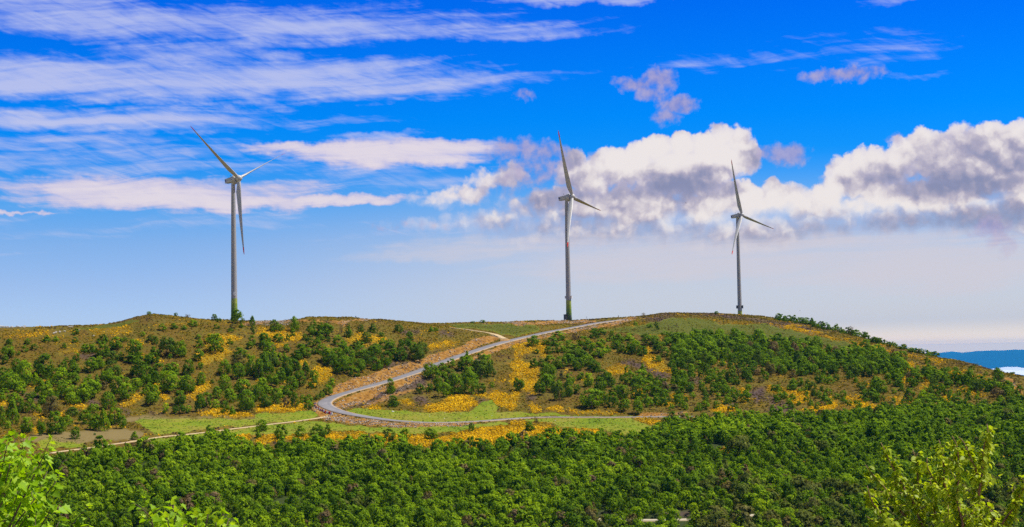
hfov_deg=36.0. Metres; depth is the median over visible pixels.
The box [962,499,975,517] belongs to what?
forest tree
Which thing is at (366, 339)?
hillside tree
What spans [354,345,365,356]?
hillside tree
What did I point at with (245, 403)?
hillside tree
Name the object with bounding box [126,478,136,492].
tree
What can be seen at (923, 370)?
hillside tree
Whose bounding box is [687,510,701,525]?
forest tree
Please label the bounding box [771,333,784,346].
hillside tree
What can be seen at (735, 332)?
hillside tree
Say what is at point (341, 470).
tree
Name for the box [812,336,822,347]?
hillside tree
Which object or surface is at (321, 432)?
hillside tree
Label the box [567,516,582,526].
forest tree
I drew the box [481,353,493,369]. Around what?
hillside tree
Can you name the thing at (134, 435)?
tree
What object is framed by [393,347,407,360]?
hillside tree
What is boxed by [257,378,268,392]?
hillside tree
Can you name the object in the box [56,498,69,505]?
forest tree
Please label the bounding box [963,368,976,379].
hillside tree
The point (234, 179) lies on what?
wind turbine
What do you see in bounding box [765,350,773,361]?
hillside tree
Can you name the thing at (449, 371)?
hillside tree
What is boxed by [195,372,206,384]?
hillside tree
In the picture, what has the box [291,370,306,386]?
hillside tree
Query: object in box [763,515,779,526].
forest tree
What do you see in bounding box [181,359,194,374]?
hillside tree
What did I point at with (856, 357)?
hillside tree
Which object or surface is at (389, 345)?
hillside tree
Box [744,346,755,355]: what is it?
hillside tree
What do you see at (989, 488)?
forest tree
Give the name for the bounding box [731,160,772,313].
wind turbine
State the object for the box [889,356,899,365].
hillside tree
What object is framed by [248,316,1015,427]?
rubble
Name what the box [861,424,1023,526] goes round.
young tree
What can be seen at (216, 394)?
hillside tree
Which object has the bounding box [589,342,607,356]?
hillside tree
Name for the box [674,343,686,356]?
hillside tree
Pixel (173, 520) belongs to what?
maple tree
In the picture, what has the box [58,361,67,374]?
hillside tree
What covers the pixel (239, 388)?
hillside tree
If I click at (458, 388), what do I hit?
hillside tree
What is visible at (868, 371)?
hillside tree
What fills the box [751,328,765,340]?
hillside tree
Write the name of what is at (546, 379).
hillside tree
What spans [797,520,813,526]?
forest tree
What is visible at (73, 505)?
forest tree
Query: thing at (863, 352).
hillside tree
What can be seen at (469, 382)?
hillside tree
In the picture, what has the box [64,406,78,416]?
hillside tree
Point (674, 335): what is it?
hillside tree
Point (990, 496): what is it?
forest tree
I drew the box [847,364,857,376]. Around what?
hillside tree
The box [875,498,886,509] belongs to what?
forest tree
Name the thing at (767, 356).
hillside tree
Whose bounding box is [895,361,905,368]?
hillside tree
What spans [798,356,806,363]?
hillside tree
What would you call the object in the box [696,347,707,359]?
hillside tree
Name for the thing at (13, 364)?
hillside tree
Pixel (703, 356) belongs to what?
hillside tree
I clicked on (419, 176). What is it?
sky
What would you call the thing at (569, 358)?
hillside tree
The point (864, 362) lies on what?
hillside tree
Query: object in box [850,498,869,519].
forest tree
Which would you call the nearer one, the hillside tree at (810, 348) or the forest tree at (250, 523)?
the forest tree at (250, 523)
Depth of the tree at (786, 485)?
554.69 m
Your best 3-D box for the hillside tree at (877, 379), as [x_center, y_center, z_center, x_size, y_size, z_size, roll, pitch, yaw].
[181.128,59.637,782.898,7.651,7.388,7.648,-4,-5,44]
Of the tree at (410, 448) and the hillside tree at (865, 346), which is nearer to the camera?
the tree at (410, 448)
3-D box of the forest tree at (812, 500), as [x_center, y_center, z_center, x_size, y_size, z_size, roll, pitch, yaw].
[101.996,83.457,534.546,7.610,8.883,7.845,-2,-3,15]
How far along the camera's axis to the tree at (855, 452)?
599.99 m
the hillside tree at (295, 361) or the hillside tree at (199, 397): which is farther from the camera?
the hillside tree at (295, 361)
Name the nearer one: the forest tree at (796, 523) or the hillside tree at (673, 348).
the forest tree at (796, 523)
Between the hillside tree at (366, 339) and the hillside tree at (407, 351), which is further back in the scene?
the hillside tree at (366, 339)
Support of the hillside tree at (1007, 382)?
on the ground at (113, 434)
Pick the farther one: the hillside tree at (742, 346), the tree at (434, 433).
the hillside tree at (742, 346)
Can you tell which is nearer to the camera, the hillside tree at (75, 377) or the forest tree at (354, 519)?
the forest tree at (354, 519)
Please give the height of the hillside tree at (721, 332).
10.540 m
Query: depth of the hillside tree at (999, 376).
782.08 m
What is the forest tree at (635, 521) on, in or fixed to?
on the ground at (113, 434)
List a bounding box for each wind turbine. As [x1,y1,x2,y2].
[191,127,282,319]
[558,130,600,319]
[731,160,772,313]
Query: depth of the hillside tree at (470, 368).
807.25 m
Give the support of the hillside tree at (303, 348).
on the ground at (113, 434)
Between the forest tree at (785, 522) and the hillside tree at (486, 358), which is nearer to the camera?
the forest tree at (785, 522)
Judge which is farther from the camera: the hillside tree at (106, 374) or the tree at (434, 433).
the hillside tree at (106, 374)
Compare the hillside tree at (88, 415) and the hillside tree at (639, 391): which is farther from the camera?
the hillside tree at (639, 391)
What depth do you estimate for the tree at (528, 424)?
683.93 m
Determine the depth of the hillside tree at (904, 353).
868.32 m
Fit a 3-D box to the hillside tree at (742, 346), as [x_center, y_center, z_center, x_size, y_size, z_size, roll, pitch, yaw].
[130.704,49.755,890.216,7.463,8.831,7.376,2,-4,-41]
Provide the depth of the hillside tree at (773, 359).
855.39 m
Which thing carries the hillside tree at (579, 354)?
on the ground at (113, 434)
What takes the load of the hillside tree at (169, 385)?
on the ground at (113, 434)
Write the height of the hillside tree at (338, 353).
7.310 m
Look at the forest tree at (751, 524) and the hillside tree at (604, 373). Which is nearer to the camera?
the forest tree at (751, 524)
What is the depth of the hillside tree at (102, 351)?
787.88 m
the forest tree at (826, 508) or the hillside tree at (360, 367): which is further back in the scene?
the hillside tree at (360, 367)
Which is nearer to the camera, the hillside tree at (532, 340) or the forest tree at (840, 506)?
the forest tree at (840, 506)
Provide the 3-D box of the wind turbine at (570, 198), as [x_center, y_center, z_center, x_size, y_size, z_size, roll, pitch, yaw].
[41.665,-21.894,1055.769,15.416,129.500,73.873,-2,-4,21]
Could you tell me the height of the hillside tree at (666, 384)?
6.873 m
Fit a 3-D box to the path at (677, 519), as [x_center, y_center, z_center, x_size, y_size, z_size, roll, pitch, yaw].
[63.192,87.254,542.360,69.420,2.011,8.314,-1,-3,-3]
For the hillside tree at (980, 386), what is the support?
on the ground at (113, 434)
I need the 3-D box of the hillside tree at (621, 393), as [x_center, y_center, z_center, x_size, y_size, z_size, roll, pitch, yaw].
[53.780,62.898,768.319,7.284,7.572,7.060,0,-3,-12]
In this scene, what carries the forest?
on the ground at (113, 434)
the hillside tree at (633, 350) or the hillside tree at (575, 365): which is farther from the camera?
the hillside tree at (633, 350)
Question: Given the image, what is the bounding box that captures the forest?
[0,313,1023,526]
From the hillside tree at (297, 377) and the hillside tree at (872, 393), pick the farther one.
the hillside tree at (297, 377)
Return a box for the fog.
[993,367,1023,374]
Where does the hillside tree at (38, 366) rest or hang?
on the ground at (113, 434)
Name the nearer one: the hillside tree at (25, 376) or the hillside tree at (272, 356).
the hillside tree at (25, 376)
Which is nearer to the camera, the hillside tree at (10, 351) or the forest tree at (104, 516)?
the forest tree at (104, 516)
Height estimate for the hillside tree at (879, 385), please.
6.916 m
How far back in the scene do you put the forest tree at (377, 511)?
529.48 m
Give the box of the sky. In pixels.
[0,0,1023,352]
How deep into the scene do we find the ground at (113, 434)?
781.52 m
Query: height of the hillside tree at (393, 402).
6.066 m
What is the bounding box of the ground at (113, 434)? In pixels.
[0,313,1023,526]
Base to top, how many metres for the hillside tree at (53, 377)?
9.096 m
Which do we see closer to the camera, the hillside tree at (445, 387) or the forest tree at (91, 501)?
the forest tree at (91, 501)
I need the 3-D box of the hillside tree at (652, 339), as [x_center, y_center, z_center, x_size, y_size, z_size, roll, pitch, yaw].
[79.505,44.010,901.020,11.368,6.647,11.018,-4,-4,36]
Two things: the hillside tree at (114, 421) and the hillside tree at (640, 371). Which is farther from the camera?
the hillside tree at (640, 371)
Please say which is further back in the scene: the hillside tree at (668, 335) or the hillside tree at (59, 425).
the hillside tree at (668, 335)
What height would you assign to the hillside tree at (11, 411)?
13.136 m
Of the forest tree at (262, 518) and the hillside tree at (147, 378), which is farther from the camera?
the hillside tree at (147, 378)
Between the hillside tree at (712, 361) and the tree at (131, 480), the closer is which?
the tree at (131, 480)
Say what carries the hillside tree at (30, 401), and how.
on the ground at (113, 434)
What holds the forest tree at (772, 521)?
on the ground at (113, 434)
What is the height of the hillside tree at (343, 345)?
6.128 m
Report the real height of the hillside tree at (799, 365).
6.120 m
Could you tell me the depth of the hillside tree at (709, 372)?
818.51 m
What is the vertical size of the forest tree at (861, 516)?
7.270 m
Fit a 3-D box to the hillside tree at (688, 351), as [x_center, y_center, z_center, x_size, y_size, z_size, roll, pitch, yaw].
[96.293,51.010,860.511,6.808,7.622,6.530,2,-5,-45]
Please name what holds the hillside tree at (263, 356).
on the ground at (113, 434)
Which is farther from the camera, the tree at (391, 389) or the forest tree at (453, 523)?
the tree at (391, 389)
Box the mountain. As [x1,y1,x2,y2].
[934,349,1023,368]
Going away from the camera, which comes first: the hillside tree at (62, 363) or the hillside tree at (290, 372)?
the hillside tree at (62, 363)
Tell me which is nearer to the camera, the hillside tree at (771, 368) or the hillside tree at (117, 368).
the hillside tree at (117, 368)
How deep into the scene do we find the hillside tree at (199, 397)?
723.36 m
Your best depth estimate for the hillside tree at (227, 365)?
779.97 m
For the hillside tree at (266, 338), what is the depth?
824.65 m
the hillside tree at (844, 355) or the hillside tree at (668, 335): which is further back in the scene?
the hillside tree at (668, 335)
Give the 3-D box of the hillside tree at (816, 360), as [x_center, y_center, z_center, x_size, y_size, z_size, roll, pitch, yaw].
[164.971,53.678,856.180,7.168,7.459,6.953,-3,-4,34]
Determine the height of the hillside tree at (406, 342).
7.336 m
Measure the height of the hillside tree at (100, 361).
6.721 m
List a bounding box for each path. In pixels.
[50,416,324,452]
[456,328,504,337]
[599,514,753,520]
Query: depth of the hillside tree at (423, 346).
852.12 m
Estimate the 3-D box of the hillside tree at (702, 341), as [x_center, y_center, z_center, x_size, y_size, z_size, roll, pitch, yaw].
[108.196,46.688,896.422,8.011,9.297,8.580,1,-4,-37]
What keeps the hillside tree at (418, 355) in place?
on the ground at (113, 434)
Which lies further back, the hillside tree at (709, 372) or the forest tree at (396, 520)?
the hillside tree at (709, 372)
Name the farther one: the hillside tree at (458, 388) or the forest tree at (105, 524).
the hillside tree at (458, 388)
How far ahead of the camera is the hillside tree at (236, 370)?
776.48 m
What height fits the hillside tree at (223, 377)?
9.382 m
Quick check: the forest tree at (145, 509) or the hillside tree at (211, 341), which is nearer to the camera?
the forest tree at (145, 509)
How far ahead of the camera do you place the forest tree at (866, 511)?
517.32 m
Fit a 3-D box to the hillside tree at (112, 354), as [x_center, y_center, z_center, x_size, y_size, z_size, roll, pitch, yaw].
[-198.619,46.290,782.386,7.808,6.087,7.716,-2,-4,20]
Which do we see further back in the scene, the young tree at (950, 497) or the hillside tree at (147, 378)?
the hillside tree at (147, 378)
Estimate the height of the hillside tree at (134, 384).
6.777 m
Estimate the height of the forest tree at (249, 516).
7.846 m
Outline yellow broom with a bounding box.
[0,312,1022,475]
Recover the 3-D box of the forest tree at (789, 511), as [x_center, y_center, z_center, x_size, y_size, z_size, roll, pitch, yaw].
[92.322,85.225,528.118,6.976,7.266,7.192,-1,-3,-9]
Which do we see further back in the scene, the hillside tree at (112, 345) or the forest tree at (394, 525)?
the hillside tree at (112, 345)
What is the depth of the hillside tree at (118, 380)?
742.49 m
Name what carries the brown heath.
on the ground at (113, 434)
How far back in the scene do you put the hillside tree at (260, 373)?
779.56 m
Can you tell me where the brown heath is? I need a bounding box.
[0,312,1023,464]
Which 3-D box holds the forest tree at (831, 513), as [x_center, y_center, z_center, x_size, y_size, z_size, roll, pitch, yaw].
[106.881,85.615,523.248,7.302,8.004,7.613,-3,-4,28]
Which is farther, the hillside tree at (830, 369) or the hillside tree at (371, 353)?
the hillside tree at (830, 369)
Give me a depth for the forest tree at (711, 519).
523.00 m
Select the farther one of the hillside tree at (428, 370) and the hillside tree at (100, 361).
the hillside tree at (428, 370)
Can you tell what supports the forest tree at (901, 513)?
on the ground at (113, 434)
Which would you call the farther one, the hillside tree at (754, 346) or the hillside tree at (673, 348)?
the hillside tree at (754, 346)
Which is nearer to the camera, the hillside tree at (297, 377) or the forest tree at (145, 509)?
the forest tree at (145, 509)
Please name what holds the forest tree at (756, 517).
on the ground at (113, 434)
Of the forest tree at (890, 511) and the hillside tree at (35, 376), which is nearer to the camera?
the forest tree at (890, 511)
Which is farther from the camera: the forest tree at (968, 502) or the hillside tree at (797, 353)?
the hillside tree at (797, 353)
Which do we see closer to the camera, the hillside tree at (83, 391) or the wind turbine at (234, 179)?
the hillside tree at (83, 391)
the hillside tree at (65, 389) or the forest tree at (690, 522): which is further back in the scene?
the hillside tree at (65, 389)
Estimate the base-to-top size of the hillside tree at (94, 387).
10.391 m
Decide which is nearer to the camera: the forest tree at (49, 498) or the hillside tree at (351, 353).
the forest tree at (49, 498)
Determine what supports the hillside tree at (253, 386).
on the ground at (113, 434)
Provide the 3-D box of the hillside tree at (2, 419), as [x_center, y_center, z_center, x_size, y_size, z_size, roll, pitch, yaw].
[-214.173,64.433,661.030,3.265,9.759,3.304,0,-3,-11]
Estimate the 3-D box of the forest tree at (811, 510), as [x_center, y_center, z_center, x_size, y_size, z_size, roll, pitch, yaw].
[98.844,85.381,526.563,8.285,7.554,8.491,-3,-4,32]
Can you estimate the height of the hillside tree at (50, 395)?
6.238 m
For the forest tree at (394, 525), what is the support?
on the ground at (113, 434)
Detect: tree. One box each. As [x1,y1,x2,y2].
[0,345,15,356]
[0,372,20,389]
[0,406,5,426]
[0,431,93,526]
[5,396,19,424]
[6,392,23,400]
[10,357,22,372]
[15,360,32,384]
[15,398,24,411]
[19,416,33,432]
[23,398,34,412]
[30,372,38,385]
[32,378,47,396]
[33,354,54,374]
[36,419,45,435]
[40,384,55,397]
[41,395,61,416]
[43,497,55,514]
[44,411,66,433]
[44,510,55,526]
[46,367,69,384]
[46,510,60,523]
[48,392,59,401]
[50,451,72,474]
[53,505,68,523]
[54,515,68,526]
[55,380,76,395]
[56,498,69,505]
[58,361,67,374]
[58,485,77,503]
[61,502,79,514]
[64,391,78,403]
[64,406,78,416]
[67,362,80,372]
[67,372,80,383]
[69,426,80,438]
[75,383,91,401]
[78,409,92,423]
[79,377,101,396]
[81,498,96,515]
[82,511,97,525]
[83,357,98,370]
[86,403,98,413]
[87,413,101,429]
[90,511,102,524]
[94,341,109,356]
[95,356,105,367]
[95,520,109,526]
[96,511,107,525]
[97,408,110,430]
[99,368,114,383]
[100,391,117,408]
[104,360,121,375]
[105,351,119,361]
[106,407,122,424]
[106,512,118,526]
[108,375,127,394]
[109,336,123,348]
[117,415,126,428]
[117,516,132,526]
[118,383,135,399]
[118,507,133,523]
[118,513,131,522]
[125,339,142,357]
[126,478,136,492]
[127,495,238,526]
[129,378,142,389]
[130,355,147,375]
[130,431,138,438]
[130,510,145,525]
[138,506,148,517]
[139,366,153,384]
[143,352,154,362]
[143,521,151,526]
[144,391,157,404]
[148,363,165,380]
[149,384,159,401]
[155,370,178,391]
[156,505,171,514]
[158,335,176,354]
[160,363,176,371]
[172,390,185,404]
[172,404,187,413]
[173,341,186,355]
[180,375,195,391]
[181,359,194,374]
[184,510,194,522]
[194,393,205,411]
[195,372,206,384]
[200,392,211,406]
[203,515,216,523]
[207,333,223,351]
[211,386,221,398]
[218,359,231,373]
[218,373,231,390]
[219,400,229,412]
[223,388,236,401]
[230,309,243,322]
[231,354,245,365]
[231,362,245,377]
[232,347,247,355]
[233,378,250,393]
[235,389,254,410]
[239,511,256,525]
[244,354,255,374]
[245,519,255,526]
[249,316,255,324]
[249,385,258,394]
[251,504,266,521]
[252,384,265,400]
[254,358,263,377]
[254,515,269,526]
[255,419,268,430]
[256,351,274,375]
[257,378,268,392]
[258,332,270,342]
[259,394,271,406]
[262,341,276,354]
[265,373,279,385]
[266,352,278,367]
[269,319,279,330]
[269,388,281,403]
[273,352,282,365]
[274,424,287,438]
[275,367,285,381]
[279,517,294,526]
[281,356,293,376]
[285,375,298,392]
[288,357,298,369]
[289,316,299,330]
[290,392,299,407]
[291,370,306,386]
[293,344,311,357]
[301,360,309,375]
[308,424,327,437]
[317,322,333,335]
[320,348,333,360]
[323,351,337,365]
[333,347,343,357]
[333,464,347,477]
[335,354,353,371]
[338,343,348,352]
[341,346,356,363]
[344,514,361,526]
[353,358,365,370]
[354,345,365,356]
[359,351,372,365]
[360,332,372,342]
[366,345,381,360]
[369,357,382,369]
[370,343,381,353]
[371,507,387,525]
[378,351,391,365]
[382,428,395,440]
[383,342,396,352]
[386,378,395,393]
[387,395,398,406]
[389,516,404,526]
[390,515,408,526]
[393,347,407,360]
[398,337,412,346]
[398,346,412,357]
[400,428,410,441]
[403,445,424,459]
[409,345,424,359]
[417,341,429,353]
[421,362,438,377]
[424,428,434,439]
[432,371,448,388]
[432,430,437,438]
[436,381,451,396]
[437,362,447,373]
[444,368,457,385]
[447,520,461,526]
[449,373,465,393]
[457,355,474,369]
[461,366,475,380]
[461,371,479,393]
[468,423,474,431]
[472,359,479,370]
[472,360,489,377]
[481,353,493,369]
[486,363,496,375]
[513,377,524,390]
[525,421,532,430]
[526,335,538,345]
[533,381,545,394]
[537,362,548,375]
[537,373,552,390]
[542,364,557,380]
[552,383,565,399]
[553,356,567,367]
[562,353,574,365]
[563,378,572,396]
[566,348,579,356]
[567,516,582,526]
[572,357,583,369]
[574,349,588,358]
[579,388,603,406]
[581,354,593,365]
[583,372,593,385]
[586,360,600,369]
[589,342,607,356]
[592,377,606,391]
[595,369,611,380]
[599,391,608,404]
[603,373,615,385]
[606,392,618,407]
[613,333,624,342]
[614,519,627,526]
[616,385,629,398]
[617,398,630,410]
[624,371,636,384]
[630,341,641,352]
[632,369,646,382]
[632,399,642,413]
[632,518,641,526]
[634,385,644,397]
[635,522,644,526]
[641,335,660,344]
[643,521,655,526]
[649,380,663,392]
[651,341,665,351]
[660,381,669,390]
[663,332,676,340]
[665,411,676,421]
[668,520,679,526]
[669,346,681,357]
[671,332,679,338]
[672,370,687,388]
[673,394,683,406]
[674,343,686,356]
[675,339,685,347]
[675,348,686,358]
[675,357,686,370]
[680,332,688,342]
[683,350,693,361]
[684,356,696,367]
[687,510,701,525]
[688,331,696,338]
[688,438,700,454]
[692,327,701,335]
[692,334,700,342]
[692,343,701,354]
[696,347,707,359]
[696,519,704,526]
[697,337,705,349]
[699,353,708,364]
[699,521,713,526]
[701,327,713,335]
[702,341,714,350]
[704,336,716,344]
[704,337,717,348]
[705,368,716,379]
[706,355,716,366]
[707,505,728,520]
[707,510,727,526]
[712,334,721,345]
[713,518,730,526]
[715,329,725,342]
[719,348,732,360]
[720,384,730,395]
[726,434,752,455]
[727,510,740,522]
[728,328,740,341]
[729,504,753,526]
[735,335,747,345]
[737,344,748,354]
[740,367,751,378]
[743,520,755,526]
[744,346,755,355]
[750,511,763,524]
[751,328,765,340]
[751,343,763,350]
[751,350,762,364]
[753,518,761,526]
[758,336,767,346]
[758,352,770,363]
[762,509,781,521]
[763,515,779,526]
[764,361,775,376]
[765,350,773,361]
[767,518,782,526]
[768,341,778,354]
[768,506,781,519]
[770,358,778,365]
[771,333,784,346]
[780,482,795,499]
[780,507,794,521]
[781,359,791,369]
[781,515,791,526]
[788,336,796,342]
[788,518,802,526]
[790,342,799,354]
[792,350,803,360]
[793,509,812,526]
[795,362,808,370]
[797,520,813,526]
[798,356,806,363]
[799,508,816,524]
[804,346,816,358]
[804,497,820,515]
[809,355,821,367]
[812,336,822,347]
[813,515,823,526]
[819,352,828,363]
[819,514,835,526]
[820,503,836,514]
[826,360,838,373]
[826,509,839,521]
[828,518,841,526]
[829,502,847,519]
[833,351,843,363]
[835,509,859,526]
[836,349,846,363]
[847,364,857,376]
[847,446,859,461]
[848,359,860,372]
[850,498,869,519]
[851,345,861,354]
[851,511,866,525]
[854,353,864,362]
[856,347,867,357]
[856,508,877,526]
[858,359,871,370]
[859,339,871,348]
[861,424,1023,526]
[863,388,879,399]
[864,361,877,375]
[870,351,879,363]
[870,376,882,387]
[875,380,888,392]
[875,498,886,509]
[879,505,894,515]
[881,358,891,369]
[889,348,900,360]
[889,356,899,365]
[893,506,910,518]
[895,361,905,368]
[898,350,907,359]
[921,365,930,377]
[952,371,963,382]
[955,373,967,380]
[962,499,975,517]
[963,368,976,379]
[970,379,983,390]
[977,496,994,516]
[981,483,1003,503]
[983,485,1003,504]
[990,387,1005,395]
[991,505,1006,523]
[992,369,1003,381]
[993,503,1005,517]
[993,510,1007,526]
[995,482,1015,502]
[1000,380,1013,392]
[1018,504,1023,517]
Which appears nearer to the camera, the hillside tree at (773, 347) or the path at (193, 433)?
the path at (193, 433)
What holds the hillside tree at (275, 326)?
on the ground at (113, 434)
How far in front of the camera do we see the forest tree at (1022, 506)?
511.88 m
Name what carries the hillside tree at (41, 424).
on the ground at (113, 434)
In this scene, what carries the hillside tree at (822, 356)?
on the ground at (113, 434)
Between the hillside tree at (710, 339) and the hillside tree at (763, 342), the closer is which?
the hillside tree at (710, 339)
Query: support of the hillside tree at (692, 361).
on the ground at (113, 434)
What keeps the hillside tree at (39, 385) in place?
on the ground at (113, 434)
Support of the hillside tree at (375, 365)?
on the ground at (113, 434)
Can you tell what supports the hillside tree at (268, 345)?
on the ground at (113, 434)
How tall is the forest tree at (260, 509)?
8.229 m
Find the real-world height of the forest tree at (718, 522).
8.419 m
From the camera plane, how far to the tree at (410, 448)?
609.85 m
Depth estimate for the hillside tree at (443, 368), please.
816.38 m
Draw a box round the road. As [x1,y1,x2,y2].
[317,319,693,422]
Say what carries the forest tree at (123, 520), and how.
on the ground at (113, 434)
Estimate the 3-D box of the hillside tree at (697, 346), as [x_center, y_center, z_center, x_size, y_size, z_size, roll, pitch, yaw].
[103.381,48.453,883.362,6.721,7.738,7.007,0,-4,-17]
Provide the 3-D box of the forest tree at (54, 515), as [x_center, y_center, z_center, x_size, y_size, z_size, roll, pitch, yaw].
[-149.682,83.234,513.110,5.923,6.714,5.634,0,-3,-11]
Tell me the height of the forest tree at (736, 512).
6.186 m
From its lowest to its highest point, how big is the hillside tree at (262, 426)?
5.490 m
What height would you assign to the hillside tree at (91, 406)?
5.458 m
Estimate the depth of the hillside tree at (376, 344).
837.30 m
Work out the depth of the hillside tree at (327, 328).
849.50 m
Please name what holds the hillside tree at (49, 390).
on the ground at (113, 434)
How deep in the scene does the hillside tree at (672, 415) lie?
700.93 m
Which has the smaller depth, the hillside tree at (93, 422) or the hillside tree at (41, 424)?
the hillside tree at (41, 424)
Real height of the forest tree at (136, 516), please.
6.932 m
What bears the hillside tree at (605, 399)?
on the ground at (113, 434)
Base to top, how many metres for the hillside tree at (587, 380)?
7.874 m
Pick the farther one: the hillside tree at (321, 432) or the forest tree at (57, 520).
the hillside tree at (321, 432)
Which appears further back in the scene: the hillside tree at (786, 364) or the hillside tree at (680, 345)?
the hillside tree at (680, 345)
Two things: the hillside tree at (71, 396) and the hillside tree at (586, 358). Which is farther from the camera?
the hillside tree at (586, 358)
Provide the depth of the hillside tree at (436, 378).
787.83 m
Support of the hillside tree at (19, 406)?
on the ground at (113, 434)
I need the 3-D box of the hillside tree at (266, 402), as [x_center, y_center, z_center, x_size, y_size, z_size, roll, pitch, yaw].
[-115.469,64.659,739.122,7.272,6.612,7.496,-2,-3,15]
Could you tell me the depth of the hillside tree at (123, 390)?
736.37 m
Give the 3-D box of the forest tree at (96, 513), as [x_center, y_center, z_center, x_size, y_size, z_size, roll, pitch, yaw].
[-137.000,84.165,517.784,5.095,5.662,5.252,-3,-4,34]
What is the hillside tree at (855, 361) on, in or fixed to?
on the ground at (113, 434)
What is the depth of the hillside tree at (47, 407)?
694.67 m
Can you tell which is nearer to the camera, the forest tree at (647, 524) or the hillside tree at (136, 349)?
the forest tree at (647, 524)
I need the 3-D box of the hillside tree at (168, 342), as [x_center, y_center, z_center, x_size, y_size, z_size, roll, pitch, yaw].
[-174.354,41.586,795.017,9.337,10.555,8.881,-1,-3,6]
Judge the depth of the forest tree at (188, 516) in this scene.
525.32 m
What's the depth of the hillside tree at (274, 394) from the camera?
744.04 m
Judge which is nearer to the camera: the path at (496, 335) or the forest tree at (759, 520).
the forest tree at (759, 520)
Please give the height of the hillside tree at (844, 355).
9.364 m
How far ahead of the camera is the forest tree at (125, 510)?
522.31 m
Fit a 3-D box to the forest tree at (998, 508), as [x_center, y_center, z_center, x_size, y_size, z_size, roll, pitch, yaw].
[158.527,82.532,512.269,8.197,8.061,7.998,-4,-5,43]
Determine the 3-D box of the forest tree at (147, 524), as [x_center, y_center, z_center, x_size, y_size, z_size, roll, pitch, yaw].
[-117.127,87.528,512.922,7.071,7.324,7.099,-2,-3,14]
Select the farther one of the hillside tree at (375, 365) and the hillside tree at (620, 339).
the hillside tree at (620, 339)
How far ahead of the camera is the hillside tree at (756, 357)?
869.44 m
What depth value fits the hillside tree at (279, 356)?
800.83 m
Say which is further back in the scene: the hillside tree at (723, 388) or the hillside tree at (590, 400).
the hillside tree at (723, 388)
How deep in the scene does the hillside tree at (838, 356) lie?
859.48 m
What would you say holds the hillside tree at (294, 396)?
on the ground at (113, 434)
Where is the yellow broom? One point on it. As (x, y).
(518, 428)
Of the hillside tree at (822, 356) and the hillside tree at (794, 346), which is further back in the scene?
the hillside tree at (794, 346)
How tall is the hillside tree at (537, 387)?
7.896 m
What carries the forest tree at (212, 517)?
on the ground at (113, 434)
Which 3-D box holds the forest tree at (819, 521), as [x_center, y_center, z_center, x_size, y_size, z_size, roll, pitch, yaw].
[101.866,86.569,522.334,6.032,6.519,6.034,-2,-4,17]
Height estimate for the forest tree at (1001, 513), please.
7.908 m
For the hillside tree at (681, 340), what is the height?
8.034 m
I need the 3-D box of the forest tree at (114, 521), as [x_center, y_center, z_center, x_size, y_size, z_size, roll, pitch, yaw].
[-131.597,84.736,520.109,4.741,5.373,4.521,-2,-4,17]
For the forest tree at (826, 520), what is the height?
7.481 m
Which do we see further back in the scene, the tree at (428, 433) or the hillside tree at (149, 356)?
the hillside tree at (149, 356)
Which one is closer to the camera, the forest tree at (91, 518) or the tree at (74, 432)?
the forest tree at (91, 518)
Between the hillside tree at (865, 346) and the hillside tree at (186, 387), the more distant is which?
the hillside tree at (865, 346)
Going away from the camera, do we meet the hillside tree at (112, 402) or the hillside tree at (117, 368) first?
the hillside tree at (112, 402)
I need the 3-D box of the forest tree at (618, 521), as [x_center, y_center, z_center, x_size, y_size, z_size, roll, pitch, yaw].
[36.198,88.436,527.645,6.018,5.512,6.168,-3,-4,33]
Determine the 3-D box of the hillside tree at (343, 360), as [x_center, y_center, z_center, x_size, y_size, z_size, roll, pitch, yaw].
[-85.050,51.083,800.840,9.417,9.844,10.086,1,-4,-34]
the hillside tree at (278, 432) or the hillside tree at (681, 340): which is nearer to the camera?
the hillside tree at (278, 432)
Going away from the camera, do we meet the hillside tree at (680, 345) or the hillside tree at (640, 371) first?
the hillside tree at (640, 371)
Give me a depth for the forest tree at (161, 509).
521.87 m
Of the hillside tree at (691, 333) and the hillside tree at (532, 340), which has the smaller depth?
the hillside tree at (532, 340)
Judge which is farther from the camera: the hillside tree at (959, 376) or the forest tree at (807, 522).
the hillside tree at (959, 376)
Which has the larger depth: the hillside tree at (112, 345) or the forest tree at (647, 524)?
the hillside tree at (112, 345)
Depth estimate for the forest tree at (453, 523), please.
521.50 m
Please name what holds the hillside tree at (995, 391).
on the ground at (113, 434)
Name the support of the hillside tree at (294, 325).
on the ground at (113, 434)
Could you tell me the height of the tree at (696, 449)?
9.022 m
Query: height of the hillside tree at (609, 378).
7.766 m
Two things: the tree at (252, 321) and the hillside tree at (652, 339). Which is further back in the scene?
the hillside tree at (652, 339)
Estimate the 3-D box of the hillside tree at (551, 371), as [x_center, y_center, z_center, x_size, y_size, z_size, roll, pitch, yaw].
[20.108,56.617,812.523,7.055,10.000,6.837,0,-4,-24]
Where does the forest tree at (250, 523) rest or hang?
on the ground at (113, 434)
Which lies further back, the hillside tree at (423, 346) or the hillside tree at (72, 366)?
the hillside tree at (423, 346)
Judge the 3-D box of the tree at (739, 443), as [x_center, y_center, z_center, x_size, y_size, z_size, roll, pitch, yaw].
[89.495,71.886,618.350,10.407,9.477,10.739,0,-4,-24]
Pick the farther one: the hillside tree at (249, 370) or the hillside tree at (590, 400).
the hillside tree at (249, 370)
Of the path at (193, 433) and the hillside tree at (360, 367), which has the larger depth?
the hillside tree at (360, 367)
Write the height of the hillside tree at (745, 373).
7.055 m
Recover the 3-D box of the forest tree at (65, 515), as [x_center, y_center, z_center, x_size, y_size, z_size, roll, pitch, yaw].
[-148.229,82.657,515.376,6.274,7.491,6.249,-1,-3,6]

